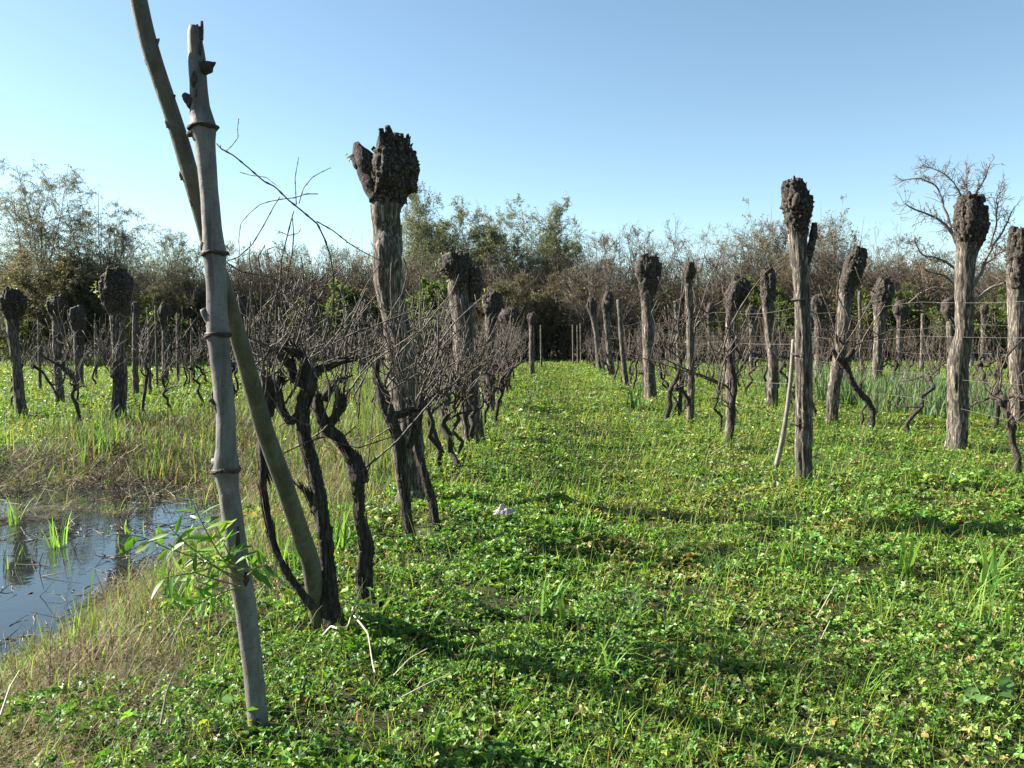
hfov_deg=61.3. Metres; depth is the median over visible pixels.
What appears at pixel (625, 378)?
wooden stake
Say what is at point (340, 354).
grapevine
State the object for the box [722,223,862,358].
bare shrub
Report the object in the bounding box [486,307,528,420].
grapevine
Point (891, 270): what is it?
bare shrub
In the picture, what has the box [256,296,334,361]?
green shrub
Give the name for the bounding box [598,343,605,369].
grapevine
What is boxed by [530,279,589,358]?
dark shrub
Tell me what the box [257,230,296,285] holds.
thin sapling
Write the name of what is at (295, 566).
strap leaf plant
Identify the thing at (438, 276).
bare shrub
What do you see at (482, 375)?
grapevine
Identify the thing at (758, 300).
green shrub
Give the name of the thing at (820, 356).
grapevine
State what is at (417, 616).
leafy weed
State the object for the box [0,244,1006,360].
undergrowth
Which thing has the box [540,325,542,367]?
wooden stake
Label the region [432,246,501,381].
grapevine
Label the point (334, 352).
grapevine
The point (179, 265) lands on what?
willow tree
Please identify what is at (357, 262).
bare shrub
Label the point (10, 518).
strap leaf plant
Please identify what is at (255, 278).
bare shrub
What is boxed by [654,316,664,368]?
grapevine
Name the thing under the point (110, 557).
floating litter
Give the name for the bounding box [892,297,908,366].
pollard tree
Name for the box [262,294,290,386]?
grapevine
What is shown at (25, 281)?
dark shrub
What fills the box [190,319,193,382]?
wooden stake
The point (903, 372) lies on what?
trellis wire
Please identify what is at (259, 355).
grapevine
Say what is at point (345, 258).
bare shrub
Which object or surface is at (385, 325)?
trellis wire
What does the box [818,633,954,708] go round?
grass tuft
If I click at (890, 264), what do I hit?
bare shrub
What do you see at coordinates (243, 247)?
thin sapling
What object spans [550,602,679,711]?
grass tuft
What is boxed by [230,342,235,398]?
grapevine
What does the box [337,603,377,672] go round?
fallen stalk
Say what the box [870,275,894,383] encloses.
pollard tree
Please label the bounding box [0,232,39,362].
willow tree
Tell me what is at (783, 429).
wooden stake
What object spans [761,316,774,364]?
grapevine
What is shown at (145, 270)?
bare shrub
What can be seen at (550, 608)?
strap leaf plant
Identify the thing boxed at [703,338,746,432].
grapevine
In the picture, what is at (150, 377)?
wooden stake
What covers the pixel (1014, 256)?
pollard tree
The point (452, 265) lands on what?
pollard tree
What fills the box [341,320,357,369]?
grapevine
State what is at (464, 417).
grapevine
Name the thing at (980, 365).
grapevine
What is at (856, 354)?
grapevine
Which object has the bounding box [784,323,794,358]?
grapevine
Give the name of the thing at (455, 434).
grapevine
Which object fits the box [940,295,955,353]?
pollard tree
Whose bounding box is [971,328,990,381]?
grapevine
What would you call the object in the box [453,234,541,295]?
bare shrub
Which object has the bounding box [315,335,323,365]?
grapevine
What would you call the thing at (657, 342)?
grapevine
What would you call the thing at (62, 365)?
grapevine
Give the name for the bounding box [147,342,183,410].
grapevine
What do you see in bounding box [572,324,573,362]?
wooden stake
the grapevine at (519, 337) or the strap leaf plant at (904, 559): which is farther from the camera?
the grapevine at (519, 337)
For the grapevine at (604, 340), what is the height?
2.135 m
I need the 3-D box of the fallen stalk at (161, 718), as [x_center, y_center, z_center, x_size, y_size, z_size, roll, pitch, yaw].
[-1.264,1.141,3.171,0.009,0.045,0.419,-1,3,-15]
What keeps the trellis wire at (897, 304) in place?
attached to the pollard tree at (971, 224)
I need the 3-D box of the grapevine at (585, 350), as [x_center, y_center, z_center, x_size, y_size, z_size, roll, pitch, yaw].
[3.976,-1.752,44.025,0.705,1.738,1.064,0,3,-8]
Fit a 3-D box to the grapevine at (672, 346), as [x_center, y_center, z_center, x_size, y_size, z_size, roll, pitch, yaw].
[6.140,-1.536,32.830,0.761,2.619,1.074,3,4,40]
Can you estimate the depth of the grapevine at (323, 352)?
29.37 m
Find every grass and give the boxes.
[0,355,1022,767]
[0,372,480,651]
[755,362,1009,419]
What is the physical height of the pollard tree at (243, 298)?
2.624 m
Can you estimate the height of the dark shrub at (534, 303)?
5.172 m
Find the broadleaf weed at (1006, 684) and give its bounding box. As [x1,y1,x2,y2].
[956,675,1016,713]
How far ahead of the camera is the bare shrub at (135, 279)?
50.33 m
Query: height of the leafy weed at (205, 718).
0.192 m
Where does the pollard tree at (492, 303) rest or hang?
on the ground at (494, 602)
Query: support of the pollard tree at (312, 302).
on the ground at (494, 602)
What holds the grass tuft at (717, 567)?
on the ground at (494, 602)
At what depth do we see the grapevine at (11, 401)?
16.57 m
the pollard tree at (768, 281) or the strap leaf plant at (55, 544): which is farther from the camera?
the pollard tree at (768, 281)
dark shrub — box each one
[0,236,131,364]
[0,258,157,363]
[125,279,192,360]
[142,275,257,360]
[347,284,382,347]
[473,281,551,340]
[490,267,582,359]
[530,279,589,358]
[601,292,674,360]
[941,292,1002,357]
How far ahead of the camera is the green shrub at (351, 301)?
49.81 m
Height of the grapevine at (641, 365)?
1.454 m
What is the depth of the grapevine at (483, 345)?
14.04 m
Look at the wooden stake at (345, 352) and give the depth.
25.95 m
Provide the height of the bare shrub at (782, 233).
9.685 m
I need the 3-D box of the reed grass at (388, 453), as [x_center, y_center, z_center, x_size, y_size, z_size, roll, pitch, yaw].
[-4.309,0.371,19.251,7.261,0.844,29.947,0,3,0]
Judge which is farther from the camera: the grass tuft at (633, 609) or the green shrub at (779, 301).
the green shrub at (779, 301)
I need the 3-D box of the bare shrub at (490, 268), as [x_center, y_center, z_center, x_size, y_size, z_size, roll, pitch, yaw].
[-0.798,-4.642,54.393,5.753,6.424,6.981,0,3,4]
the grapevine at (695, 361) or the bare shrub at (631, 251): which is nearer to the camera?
the grapevine at (695, 361)
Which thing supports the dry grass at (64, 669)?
on the ground at (494, 602)
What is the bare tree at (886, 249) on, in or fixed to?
on the ground at (494, 602)
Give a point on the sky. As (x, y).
(647, 113)
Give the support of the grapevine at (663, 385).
on the ground at (494, 602)
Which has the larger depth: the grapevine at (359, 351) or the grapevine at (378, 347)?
the grapevine at (378, 347)
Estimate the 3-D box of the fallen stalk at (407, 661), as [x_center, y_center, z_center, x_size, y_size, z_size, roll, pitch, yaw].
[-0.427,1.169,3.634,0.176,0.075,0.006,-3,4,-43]
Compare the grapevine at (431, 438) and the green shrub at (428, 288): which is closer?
the grapevine at (431, 438)
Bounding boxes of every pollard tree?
[0,278,27,419]
[44,293,68,403]
[67,305,87,387]
[90,266,133,418]
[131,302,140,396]
[149,302,171,382]
[237,294,253,355]
[304,293,317,365]
[345,125,430,509]
[357,299,371,371]
[432,248,484,443]
[482,289,503,407]
[498,308,517,388]
[527,311,537,375]
[586,297,601,368]
[601,291,614,374]
[635,253,661,402]
[682,261,695,425]
[705,302,715,365]
[723,275,750,444]
[745,304,761,374]
[760,265,778,408]
[779,175,817,485]
[810,293,826,382]
[825,246,867,425]
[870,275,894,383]
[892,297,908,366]
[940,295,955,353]
[943,191,990,455]
[979,304,988,362]
[1004,226,1023,424]
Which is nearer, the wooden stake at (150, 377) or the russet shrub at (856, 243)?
the wooden stake at (150, 377)
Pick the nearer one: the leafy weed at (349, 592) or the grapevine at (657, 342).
the leafy weed at (349, 592)
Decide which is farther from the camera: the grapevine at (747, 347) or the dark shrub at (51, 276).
the dark shrub at (51, 276)
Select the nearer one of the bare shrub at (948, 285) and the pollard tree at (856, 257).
the pollard tree at (856, 257)
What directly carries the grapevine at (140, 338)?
on the ground at (494, 602)
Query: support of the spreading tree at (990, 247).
on the ground at (494, 602)
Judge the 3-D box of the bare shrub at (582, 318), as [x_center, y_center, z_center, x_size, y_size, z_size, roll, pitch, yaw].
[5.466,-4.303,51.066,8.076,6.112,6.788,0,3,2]
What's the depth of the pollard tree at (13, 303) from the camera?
15.51 m
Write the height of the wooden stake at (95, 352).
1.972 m
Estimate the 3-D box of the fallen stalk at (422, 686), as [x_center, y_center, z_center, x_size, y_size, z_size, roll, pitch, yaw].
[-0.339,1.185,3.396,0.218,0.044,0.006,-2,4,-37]
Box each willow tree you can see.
[0,156,136,363]
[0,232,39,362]
[10,172,171,362]
[135,222,236,360]
[365,181,473,293]
[421,196,526,284]
[453,191,593,357]
[534,214,595,352]
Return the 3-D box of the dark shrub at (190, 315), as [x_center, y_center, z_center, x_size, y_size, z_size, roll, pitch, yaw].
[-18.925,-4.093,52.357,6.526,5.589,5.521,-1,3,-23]
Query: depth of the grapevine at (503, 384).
18.49 m
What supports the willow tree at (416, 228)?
on the ground at (494, 602)
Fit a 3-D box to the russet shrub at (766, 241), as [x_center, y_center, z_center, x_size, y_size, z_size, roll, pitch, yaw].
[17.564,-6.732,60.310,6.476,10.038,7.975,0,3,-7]
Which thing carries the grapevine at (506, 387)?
on the ground at (494, 602)
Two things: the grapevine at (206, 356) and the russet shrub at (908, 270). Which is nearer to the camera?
the grapevine at (206, 356)
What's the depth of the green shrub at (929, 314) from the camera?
50.04 m
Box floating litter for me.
[0,476,249,663]
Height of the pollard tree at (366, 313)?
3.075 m
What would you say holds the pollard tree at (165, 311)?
on the ground at (494, 602)
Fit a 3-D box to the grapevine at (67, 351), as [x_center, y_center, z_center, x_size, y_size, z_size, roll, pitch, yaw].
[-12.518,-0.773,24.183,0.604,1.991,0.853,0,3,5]
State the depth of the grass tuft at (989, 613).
4.31 m
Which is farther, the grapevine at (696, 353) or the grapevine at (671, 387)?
the grapevine at (696, 353)
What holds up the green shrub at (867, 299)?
on the ground at (494, 602)
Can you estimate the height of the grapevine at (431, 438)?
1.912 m
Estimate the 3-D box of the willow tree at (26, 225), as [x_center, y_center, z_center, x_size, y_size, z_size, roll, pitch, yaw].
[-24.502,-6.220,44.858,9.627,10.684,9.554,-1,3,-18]
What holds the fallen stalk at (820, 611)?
on the clover cover
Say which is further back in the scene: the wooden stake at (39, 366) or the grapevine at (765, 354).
the grapevine at (765, 354)
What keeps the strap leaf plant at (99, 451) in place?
on the ground at (494, 602)
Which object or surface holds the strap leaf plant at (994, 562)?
on the ground at (494, 602)
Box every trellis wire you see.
[331,362,445,380]
[335,318,454,331]
[640,336,991,340]
[655,301,1020,326]
[673,349,1019,384]
[699,365,1016,421]
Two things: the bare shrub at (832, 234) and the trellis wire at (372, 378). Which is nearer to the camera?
the trellis wire at (372, 378)
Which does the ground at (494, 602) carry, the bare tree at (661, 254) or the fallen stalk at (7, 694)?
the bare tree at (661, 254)
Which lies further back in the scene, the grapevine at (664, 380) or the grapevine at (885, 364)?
the grapevine at (885, 364)
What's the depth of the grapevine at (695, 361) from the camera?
16.33 m
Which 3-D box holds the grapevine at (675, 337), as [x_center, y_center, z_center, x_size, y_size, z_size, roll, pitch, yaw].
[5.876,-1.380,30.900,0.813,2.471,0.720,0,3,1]
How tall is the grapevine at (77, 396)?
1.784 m
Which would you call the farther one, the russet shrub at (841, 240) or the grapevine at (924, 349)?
the russet shrub at (841, 240)
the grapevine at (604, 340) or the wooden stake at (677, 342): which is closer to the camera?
the wooden stake at (677, 342)
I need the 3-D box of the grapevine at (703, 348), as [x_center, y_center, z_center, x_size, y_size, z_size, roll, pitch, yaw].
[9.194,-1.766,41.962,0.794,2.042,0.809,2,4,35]
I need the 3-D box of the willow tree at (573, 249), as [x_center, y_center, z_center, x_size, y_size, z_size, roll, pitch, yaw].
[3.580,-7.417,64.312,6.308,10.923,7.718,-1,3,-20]
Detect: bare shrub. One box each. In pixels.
[0,263,45,358]
[77,247,172,358]
[117,244,173,358]
[135,233,204,357]
[146,239,257,357]
[170,251,291,356]
[204,246,318,358]
[228,242,314,354]
[235,249,337,338]
[272,238,367,357]
[284,243,372,357]
[314,244,410,357]
[315,249,418,359]
[353,254,441,349]
[402,244,438,354]
[410,259,448,355]
[418,237,511,352]
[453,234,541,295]
[477,244,595,357]
[481,261,521,307]
[499,253,591,355]
[537,258,598,358]
[539,259,670,359]
[555,233,638,357]
[569,233,660,354]
[579,224,678,354]
[624,239,708,357]
[645,234,738,357]
[680,263,749,358]
[693,220,778,356]
[694,250,784,356]
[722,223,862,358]
[727,221,837,324]
[759,219,879,358]
[839,232,941,356]
[864,239,947,357]
[869,251,954,357]
[879,252,953,355]
[916,249,1005,357]
[920,255,1003,356]
[951,244,1006,348]
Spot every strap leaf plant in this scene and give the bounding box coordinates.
[0,493,28,525]
[35,508,71,548]
[79,414,129,454]
[143,561,199,612]
[273,521,298,576]
[326,491,356,552]
[513,572,568,621]
[617,382,652,412]
[767,520,806,566]
[873,519,926,577]
[941,529,1023,588]
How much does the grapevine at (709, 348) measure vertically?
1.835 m
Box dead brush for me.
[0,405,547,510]
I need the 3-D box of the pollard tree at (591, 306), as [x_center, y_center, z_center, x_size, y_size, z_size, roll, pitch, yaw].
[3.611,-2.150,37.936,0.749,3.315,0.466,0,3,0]
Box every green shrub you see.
[0,307,50,365]
[125,295,203,362]
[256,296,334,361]
[315,277,382,355]
[405,274,452,355]
[680,314,725,360]
[718,275,812,358]
[755,283,833,359]
[812,281,938,359]
[886,296,990,360]
[943,287,1007,360]
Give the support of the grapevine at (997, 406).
on the ground at (494, 602)
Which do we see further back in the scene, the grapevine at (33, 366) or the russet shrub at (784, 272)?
the russet shrub at (784, 272)
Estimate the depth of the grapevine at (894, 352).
27.19 m
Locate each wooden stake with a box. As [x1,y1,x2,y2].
[37,320,41,390]
[94,323,97,378]
[146,307,151,394]
[154,306,158,387]
[176,315,179,382]
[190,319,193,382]
[278,307,283,387]
[344,307,347,385]
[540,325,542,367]
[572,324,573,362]
[577,325,578,361]
[580,323,581,359]
[616,299,629,386]
[674,301,680,384]
[774,339,794,466]
[858,291,863,372]
[919,314,924,374]
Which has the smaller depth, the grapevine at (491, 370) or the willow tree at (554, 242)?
the grapevine at (491, 370)
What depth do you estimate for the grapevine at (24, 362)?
22.07 m
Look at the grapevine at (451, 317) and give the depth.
15.97 m
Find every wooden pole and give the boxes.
[103,21,279,744]
[130,0,322,633]
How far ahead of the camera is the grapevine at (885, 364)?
21.25 m
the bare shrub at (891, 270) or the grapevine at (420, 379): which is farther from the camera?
the bare shrub at (891, 270)
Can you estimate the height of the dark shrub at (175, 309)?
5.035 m
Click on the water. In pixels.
(23, 580)
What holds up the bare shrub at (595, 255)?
on the ground at (494, 602)
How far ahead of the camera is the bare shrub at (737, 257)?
54.63 m
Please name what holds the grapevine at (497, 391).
on the ground at (494, 602)
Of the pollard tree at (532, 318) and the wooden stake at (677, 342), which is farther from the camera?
the pollard tree at (532, 318)
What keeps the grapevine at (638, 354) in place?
on the ground at (494, 602)
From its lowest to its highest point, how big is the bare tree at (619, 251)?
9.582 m
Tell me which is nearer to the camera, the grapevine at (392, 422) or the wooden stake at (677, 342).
the grapevine at (392, 422)
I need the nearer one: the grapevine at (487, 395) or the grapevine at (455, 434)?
the grapevine at (455, 434)
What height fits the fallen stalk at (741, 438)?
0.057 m
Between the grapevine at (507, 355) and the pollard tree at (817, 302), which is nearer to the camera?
the grapevine at (507, 355)
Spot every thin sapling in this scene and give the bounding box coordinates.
[184,249,233,349]
[234,235,284,347]
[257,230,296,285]
[286,236,326,352]
[319,224,371,356]
[345,231,372,285]
[357,251,404,356]
[723,197,782,353]
[810,193,874,349]
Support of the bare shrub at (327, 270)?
on the ground at (494, 602)
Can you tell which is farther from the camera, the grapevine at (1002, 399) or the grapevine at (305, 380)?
the grapevine at (1002, 399)
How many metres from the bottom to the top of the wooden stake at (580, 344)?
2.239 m
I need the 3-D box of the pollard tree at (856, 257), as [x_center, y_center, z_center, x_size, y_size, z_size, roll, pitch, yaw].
[5.595,-0.781,14.484,0.668,3.040,0.370,0,3,0]
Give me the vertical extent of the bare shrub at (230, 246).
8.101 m
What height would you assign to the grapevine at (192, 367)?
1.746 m
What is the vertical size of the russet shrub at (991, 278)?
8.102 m
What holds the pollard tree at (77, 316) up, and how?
on the ground at (494, 602)
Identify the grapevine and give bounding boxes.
[1,328,35,412]
[9,339,39,394]
[19,319,64,404]
[39,291,91,424]
[41,329,80,402]
[62,323,71,383]
[82,318,135,423]
[86,320,108,384]
[91,317,131,354]
[126,295,161,413]
[138,310,151,383]
[141,319,161,376]
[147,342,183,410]
[164,315,196,386]
[167,337,190,382]
[176,332,209,381]
[181,331,210,405]
[188,318,212,396]
[191,118,418,638]
[195,315,205,372]
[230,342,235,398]
[231,265,451,606]
[231,275,326,610]
[231,356,238,396]
[254,315,264,368]
[258,327,287,368]
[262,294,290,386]
[293,330,319,360]
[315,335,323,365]
[319,331,331,376]
[327,335,341,375]
[335,257,458,546]
[337,322,354,372]
[338,339,350,373]
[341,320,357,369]
[349,325,366,372]
[368,330,384,367]
[371,304,457,408]
[374,289,493,531]
[381,301,456,472]
[408,289,464,457]
[409,304,476,449]
[416,311,488,472]
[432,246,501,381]
[434,300,478,458]
[437,292,483,346]
[440,296,497,380]
[442,290,491,445]
[443,327,491,398]
[446,314,498,373]
[447,321,508,446]
[477,331,495,410]
[478,330,498,397]
[478,352,489,417]
[479,333,529,425]
[482,309,515,404]
[482,310,520,394]
[484,298,525,410]
[485,316,512,381]
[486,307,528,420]
[495,321,522,401]
[495,324,528,381]
[510,315,525,386]
[516,312,528,368]
[579,341,587,363]
[584,328,599,367]
[584,335,593,363]
[593,322,614,373]
[593,323,612,369]
[593,339,604,367]
[598,339,613,375]
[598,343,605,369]
[613,326,624,379]
[613,329,636,383]
[620,335,633,382]
[627,315,642,389]
[631,321,643,381]
[631,344,658,385]
[642,254,787,444]
[649,327,683,410]
[651,249,728,417]
[653,319,684,404]
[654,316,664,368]
[655,314,668,367]
[667,312,679,372]
[670,318,682,357]
[673,341,705,410]
[677,319,722,389]
[684,329,708,378]
[694,323,701,372]
[697,333,707,365]
[701,328,718,382]
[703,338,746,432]
[705,334,715,364]
[709,320,721,384]
[716,314,750,382]
[735,321,754,377]
[742,309,766,395]
[757,304,794,395]
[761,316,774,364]
[768,305,818,413]
[779,346,794,406]
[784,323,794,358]
[794,316,823,416]
[811,264,917,430]
[812,317,819,355]
[812,327,834,379]
[813,313,835,386]
[829,335,877,427]
[848,328,864,372]
[852,317,892,379]
[856,329,872,371]
[874,331,912,381]
[884,309,948,435]
[885,328,906,379]
[897,321,922,373]
[905,320,913,366]
[912,323,950,389]
[913,319,937,372]
[930,318,969,375]
[969,312,1023,429]
[969,317,1007,417]
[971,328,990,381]
[976,350,994,383]
[983,330,1023,475]
[1000,317,1008,379]
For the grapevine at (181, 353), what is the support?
on the ground at (494, 602)
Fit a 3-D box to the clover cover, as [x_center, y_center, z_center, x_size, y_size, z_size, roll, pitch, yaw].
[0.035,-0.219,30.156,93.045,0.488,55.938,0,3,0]
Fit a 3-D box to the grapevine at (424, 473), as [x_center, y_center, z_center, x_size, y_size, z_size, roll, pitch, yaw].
[-0.594,0.245,6.579,0.593,1.883,1.001,-2,4,-38]
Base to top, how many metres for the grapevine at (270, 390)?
1.638 m
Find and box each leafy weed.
[171,688,272,751]
[228,589,309,626]
[339,585,403,636]
[359,600,447,646]
[430,453,476,470]
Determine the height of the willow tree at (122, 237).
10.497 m
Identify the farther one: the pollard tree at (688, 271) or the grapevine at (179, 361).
the grapevine at (179, 361)
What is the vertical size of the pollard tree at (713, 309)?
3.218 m
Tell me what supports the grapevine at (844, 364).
on the ground at (494, 602)
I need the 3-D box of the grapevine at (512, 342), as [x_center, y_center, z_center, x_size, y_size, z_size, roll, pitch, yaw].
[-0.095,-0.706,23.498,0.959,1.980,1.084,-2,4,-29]
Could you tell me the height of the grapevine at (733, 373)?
2.581 m
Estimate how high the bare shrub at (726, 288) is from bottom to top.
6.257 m
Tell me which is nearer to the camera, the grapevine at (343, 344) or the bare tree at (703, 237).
the grapevine at (343, 344)
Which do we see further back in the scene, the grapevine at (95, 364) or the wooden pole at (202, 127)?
the grapevine at (95, 364)
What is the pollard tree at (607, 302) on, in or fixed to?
on the ground at (494, 602)
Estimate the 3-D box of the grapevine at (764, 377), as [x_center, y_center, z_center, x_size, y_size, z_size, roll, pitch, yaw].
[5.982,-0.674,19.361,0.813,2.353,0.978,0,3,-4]
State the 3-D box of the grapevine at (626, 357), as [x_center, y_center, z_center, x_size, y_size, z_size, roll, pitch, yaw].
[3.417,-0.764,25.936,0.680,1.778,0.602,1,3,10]
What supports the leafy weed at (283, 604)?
on the ground at (494, 602)
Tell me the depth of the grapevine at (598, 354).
37.69 m
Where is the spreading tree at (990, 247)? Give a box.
[892,154,1021,365]
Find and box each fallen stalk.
[0,670,19,715]
[159,671,175,725]
[322,626,337,635]
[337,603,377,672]
[393,648,426,675]
[401,674,448,697]
[710,430,794,454]
[816,587,833,639]
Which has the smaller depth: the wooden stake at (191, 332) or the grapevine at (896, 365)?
the grapevine at (896, 365)
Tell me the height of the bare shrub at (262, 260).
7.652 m
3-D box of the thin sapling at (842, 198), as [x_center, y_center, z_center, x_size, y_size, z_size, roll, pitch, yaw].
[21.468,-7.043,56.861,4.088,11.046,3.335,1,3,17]
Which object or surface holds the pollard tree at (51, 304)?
on the ground at (494, 602)
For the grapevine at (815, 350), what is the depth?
25.80 m
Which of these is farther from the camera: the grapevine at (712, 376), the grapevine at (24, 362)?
the grapevine at (712, 376)
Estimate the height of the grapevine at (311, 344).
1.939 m
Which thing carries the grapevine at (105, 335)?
on the ground at (494, 602)
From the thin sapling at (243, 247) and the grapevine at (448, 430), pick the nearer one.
the grapevine at (448, 430)
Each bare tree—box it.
[564,222,655,356]
[622,239,709,341]
[635,218,745,358]
[862,221,915,357]
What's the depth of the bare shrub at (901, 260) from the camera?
61.15 m
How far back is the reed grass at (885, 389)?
17.37 m
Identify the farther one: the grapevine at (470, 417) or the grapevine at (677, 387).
the grapevine at (677, 387)
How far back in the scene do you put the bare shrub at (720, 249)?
57.16 m
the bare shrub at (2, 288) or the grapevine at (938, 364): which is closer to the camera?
the grapevine at (938, 364)
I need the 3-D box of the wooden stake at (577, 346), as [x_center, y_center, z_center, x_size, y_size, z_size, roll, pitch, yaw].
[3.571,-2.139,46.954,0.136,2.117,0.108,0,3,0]
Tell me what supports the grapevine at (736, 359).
on the ground at (494, 602)
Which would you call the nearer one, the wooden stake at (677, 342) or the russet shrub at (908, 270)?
the wooden stake at (677, 342)
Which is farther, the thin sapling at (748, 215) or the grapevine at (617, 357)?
the thin sapling at (748, 215)
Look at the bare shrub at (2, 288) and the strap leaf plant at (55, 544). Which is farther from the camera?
the bare shrub at (2, 288)
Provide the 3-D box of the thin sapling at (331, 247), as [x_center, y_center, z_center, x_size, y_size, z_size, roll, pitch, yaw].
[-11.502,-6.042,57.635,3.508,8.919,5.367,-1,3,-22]
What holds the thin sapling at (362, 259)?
on the ground at (494, 602)
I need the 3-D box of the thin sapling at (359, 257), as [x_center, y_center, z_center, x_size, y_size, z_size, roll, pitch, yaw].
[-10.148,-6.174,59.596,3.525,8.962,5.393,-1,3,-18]
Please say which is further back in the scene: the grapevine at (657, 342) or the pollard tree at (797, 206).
the grapevine at (657, 342)
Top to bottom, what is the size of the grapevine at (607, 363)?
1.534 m
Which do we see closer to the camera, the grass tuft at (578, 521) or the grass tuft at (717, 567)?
the grass tuft at (717, 567)
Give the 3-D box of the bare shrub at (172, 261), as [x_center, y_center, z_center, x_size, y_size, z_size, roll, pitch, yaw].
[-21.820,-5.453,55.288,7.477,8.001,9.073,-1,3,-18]
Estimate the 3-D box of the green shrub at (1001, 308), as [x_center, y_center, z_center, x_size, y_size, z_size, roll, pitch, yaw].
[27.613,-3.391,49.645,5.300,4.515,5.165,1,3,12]
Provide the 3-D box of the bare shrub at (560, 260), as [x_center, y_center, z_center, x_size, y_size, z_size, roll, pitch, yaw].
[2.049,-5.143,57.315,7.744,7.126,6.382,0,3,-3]
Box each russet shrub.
[710,212,789,290]
[755,245,841,312]
[758,212,878,355]
[827,240,882,287]
[862,252,952,357]
[951,251,1006,353]
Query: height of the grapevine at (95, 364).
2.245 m
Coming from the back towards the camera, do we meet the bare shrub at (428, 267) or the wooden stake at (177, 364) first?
the bare shrub at (428, 267)
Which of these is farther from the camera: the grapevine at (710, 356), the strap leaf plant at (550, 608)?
the grapevine at (710, 356)
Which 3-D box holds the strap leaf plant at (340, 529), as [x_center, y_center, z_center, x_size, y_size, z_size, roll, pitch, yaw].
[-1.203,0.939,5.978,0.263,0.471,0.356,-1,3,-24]
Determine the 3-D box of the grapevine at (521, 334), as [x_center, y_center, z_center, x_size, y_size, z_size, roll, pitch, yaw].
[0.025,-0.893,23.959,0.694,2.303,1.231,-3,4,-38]
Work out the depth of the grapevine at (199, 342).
34.00 m
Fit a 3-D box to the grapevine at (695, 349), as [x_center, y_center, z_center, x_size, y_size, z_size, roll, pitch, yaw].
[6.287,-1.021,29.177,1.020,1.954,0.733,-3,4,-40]
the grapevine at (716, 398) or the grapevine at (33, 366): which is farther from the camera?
the grapevine at (33, 366)
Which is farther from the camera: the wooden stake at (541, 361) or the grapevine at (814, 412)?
the wooden stake at (541, 361)
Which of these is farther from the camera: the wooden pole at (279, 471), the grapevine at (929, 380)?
the grapevine at (929, 380)
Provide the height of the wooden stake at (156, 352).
2.379 m
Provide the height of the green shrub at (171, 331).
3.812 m
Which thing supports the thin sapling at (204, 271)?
on the ground at (494, 602)
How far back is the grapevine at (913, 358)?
25.80 m
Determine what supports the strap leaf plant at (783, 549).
on the ground at (494, 602)
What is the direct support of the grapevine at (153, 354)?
on the ground at (494, 602)
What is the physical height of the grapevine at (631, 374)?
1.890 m
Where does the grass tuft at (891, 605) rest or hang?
on the ground at (494, 602)
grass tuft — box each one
[539,492,625,541]
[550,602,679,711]
[621,588,653,621]
[694,535,745,580]
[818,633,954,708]
[862,565,904,622]
[923,530,1023,642]
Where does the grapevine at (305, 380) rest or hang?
on the ground at (494, 602)
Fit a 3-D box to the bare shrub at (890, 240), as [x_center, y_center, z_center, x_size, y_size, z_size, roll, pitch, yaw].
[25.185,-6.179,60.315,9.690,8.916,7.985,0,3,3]
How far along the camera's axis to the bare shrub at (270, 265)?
58.01 m
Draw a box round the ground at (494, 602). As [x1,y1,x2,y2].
[0,340,1023,767]
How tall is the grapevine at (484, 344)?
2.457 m
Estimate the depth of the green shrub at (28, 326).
41.54 m
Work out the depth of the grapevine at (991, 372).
21.65 m
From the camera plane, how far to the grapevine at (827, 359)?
24.11 m
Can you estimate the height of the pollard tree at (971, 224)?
3.384 m
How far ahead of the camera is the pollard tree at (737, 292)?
11.79 m
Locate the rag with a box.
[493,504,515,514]
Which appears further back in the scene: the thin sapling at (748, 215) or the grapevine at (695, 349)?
the thin sapling at (748, 215)
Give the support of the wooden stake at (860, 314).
on the ground at (494, 602)
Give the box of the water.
[0,479,247,668]
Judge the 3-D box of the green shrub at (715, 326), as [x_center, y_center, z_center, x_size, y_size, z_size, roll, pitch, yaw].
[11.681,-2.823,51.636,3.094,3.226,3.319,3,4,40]
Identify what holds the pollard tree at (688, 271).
on the ground at (494, 602)
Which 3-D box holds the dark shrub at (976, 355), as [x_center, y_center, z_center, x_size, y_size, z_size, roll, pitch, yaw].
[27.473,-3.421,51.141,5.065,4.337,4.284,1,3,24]
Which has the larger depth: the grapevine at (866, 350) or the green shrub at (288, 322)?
the green shrub at (288, 322)
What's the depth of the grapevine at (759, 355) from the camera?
20.83 m
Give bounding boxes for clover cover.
[0,357,1023,767]
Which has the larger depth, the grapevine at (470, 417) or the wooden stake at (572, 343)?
the wooden stake at (572, 343)
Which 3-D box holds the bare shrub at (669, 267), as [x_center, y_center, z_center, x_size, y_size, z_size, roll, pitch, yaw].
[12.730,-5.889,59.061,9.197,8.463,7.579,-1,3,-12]
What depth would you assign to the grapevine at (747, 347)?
22.78 m
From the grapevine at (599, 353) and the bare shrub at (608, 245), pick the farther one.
the bare shrub at (608, 245)
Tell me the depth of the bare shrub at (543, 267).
57.70 m
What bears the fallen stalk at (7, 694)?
on the dry grass at (64, 669)
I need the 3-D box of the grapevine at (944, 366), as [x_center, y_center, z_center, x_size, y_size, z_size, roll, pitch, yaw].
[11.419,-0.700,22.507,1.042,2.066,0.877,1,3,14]
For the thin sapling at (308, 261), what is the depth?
55.80 m
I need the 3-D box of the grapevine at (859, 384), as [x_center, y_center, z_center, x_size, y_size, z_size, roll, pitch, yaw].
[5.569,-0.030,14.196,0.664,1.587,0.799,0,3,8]
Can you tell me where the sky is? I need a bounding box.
[0,0,1023,327]
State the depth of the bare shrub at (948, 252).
58.41 m
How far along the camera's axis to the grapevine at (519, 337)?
36.85 m
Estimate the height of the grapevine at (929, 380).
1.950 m

